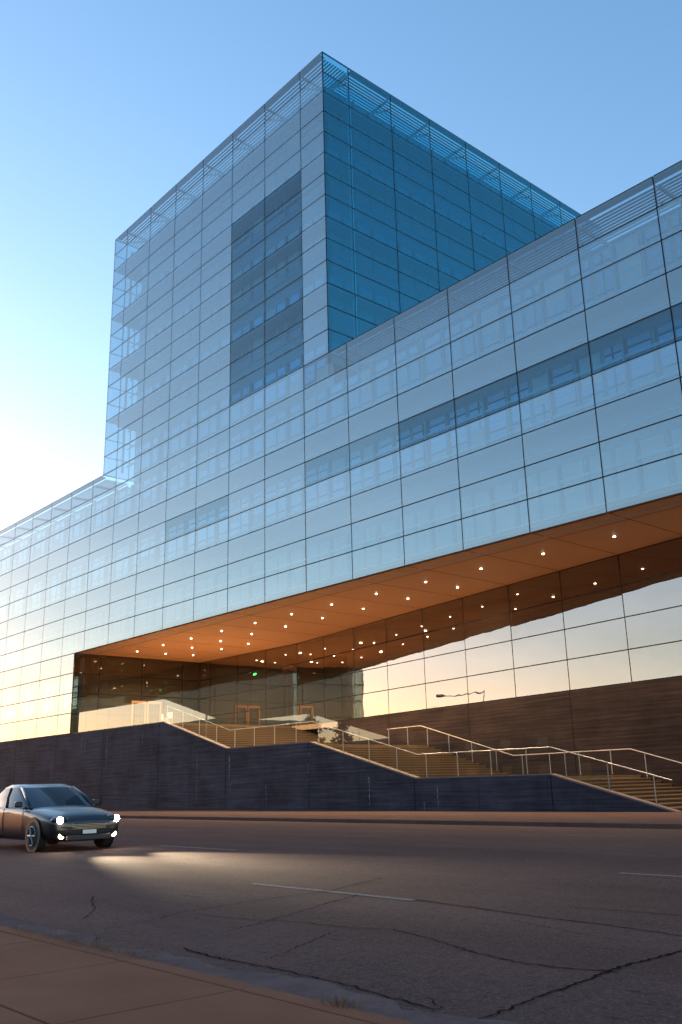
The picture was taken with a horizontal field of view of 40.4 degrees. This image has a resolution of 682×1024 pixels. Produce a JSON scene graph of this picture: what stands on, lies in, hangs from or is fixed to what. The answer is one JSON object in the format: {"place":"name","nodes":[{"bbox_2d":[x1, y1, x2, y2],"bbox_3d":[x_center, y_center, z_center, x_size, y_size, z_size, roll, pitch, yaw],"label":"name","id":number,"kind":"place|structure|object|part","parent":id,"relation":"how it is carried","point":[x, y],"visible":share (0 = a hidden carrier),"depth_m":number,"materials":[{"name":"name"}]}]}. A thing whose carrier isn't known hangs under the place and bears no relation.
{"place":"outdoors","nodes":[
{"label":"outdoors","id":0,"kind":"place"},
{"bbox_2d":[164,712,172,721],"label":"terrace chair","id":1,"kind":"object","parent":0,"point":[170,714],"visible":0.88,"depth_m":65.08,"materials":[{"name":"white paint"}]},
{"bbox_2d":[0,925,416,1023],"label":"pavement","id":2,"kind":"structure","parent":0,"point":[47,980],"depth_m":5.84,"materials":[{"name":"concrete"}]},
{"bbox_2d":[28,927,82,940],"bbox_3d":[-2.545,3.740,8.215,0.230,0.080,1.000,13,-21,-39],"label":"weed tuft","id":3,"kind":"object","parent":2,"relation":"on","point":[41,933],"visible":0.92,"depth_m":8.27,"materials":[{"name":"green plant"}]},
{"bbox_2d":[76,937,121,952],"bbox_3d":[-1.971,3.536,7.569,0.307,0.080,0.788,13,-21,-39],"label":"weed tuft","id":4,"kind":"object","parent":2,"relation":"on","point":[99,943],"visible":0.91,"depth_m":7.55,"materials":[{"name":"green plant"}]},
{"bbox_2d":[313,988,373,1011],"bbox_3d":[0.026,2.861,5.445,0.297,0.079,0.466,28,-33,-59],"label":"weed tuft","id":5,"kind":"object","parent":2,"relation":"on","point":[344,1001],"visible":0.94,"depth_m":5.41,"materials":[{"name":"green plant"}]},
{"bbox_2d":[0,818,681,1023],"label":"road","id":6,"kind":"structure","parent":0,"point":[135,873],"depth_m":10.02,"materials":[{"name":"grey asphalt"}]},
{"bbox_2d":[0,784,119,851],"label":"passing car","id":7,"kind":"object","parent":6,"relation":"on","point":[37,817],"visible":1,"depth_m":21.02,"materials":[{"name":"black paint"}]},
{"bbox_3d":[-7.305,6.944,22.566,1.680,0.460,2.880,13,-21,-39],"label":"window","id":8,"kind":"part","parent":7,"relation":"part of","materials":[{"name":"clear glass"}]},
{"bbox_2d":[0,915,518,1023],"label":"gutter","id":9,"kind":"object","parent":6,"relation":"on","point":[304,987],"visible":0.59,"depth_m":6.13,"materials":[{"name":"concrete"}]},
{"bbox_2d":[59,936,124,949],"bbox_3d":[-2.144,3.595,7.757,0.268,0.080,1.080,13,-21,-39],"label":"weed tuft","id":10,"kind":"object","parent":9,"relation":"on","point":[73,938],"visible":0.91,"depth_m":7.89,"materials":[{"name":"green plant"}]},
{"bbox_2d":[84,878,681,1018],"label":"road cracks","id":11,"kind":"object","parent":6,"relation":"on","point":[595,976],"visible":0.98,"depth_m":6.77,"materials":[{"name":"black asphalt"}]},
{"bbox_2d":[160,845,681,900],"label":"lane markings","id":12,"kind":"object","parent":6,"relation":"on","point":[366,894],"visible":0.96,"depth_m":11.60,"materials":[{"name":"white paint"}]},
{"bbox_2d":[0,0,681,549],"label":"sky","id":13,"kind":"structure","parent":0,"point":[106,106],"materials":[{"name":"blue"}]},
{"bbox_2d":[104,809,681,823],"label":"pavement","id":14,"kind":"structure","parent":0,"point":[612,817],"depth_m":37.14,"materials":[{"name":"concrete"}]},
{"label":"ground","id":15,"kind":"structure","parent":0,"visible":0},
{"bbox_2d":[120,816,681,828],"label":"kerb","id":16,"kind":"structure","parent":15,"relation":"on","point":[581,824],"depth_m":31.69,"materials":[{"name":"grey concrete"}]},
{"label":"far pavement base","id":17,"kind":"structure","parent":0,"visible":0},
{"bbox_2d":[0,51,681,786],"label":"museum building","id":18,"kind":"structure","parent":17,"relation":"on","point":[402,417],"depth_m":60.82,"materials":[{"name":"blue glass"}]},
{"bbox_2d":[130,700,161,725],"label":"entrance door","id":19,"kind":"structure","parent":18,"relation":"in","point":[144,702],"depth_m":77.46,"materials":[{"name":"brown wood"}]},
{"bbox_2d":[0,722,681,811],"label":"retaining wall","id":20,"kind":"structure","parent":17,"relation":"on","point":[164,765],"depth_m":54.19,"materials":[{"name":"concrete"}]},
{"bbox_2d":[166,705,671,803],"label":"handrail","id":21,"kind":"object","parent":20,"relation":"on","point":[431,753],"visible":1,"depth_m":44.16,"materials":[{"name":"metal"}]},
{"bbox_2d":[172,723,681,810],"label":"entrance stairs","id":22,"kind":"structure","parent":17,"relation":"on","point":[636,786],"depth_m":51.28,"materials":[{"name":"concrete"}]},
{"bbox_2d":[387,725,681,777],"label":"handrail","id":23,"kind":"object","parent":22,"relation":"on","point":[535,754],"visible":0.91,"depth_m":48.21,"materials":[{"name":"metal"}]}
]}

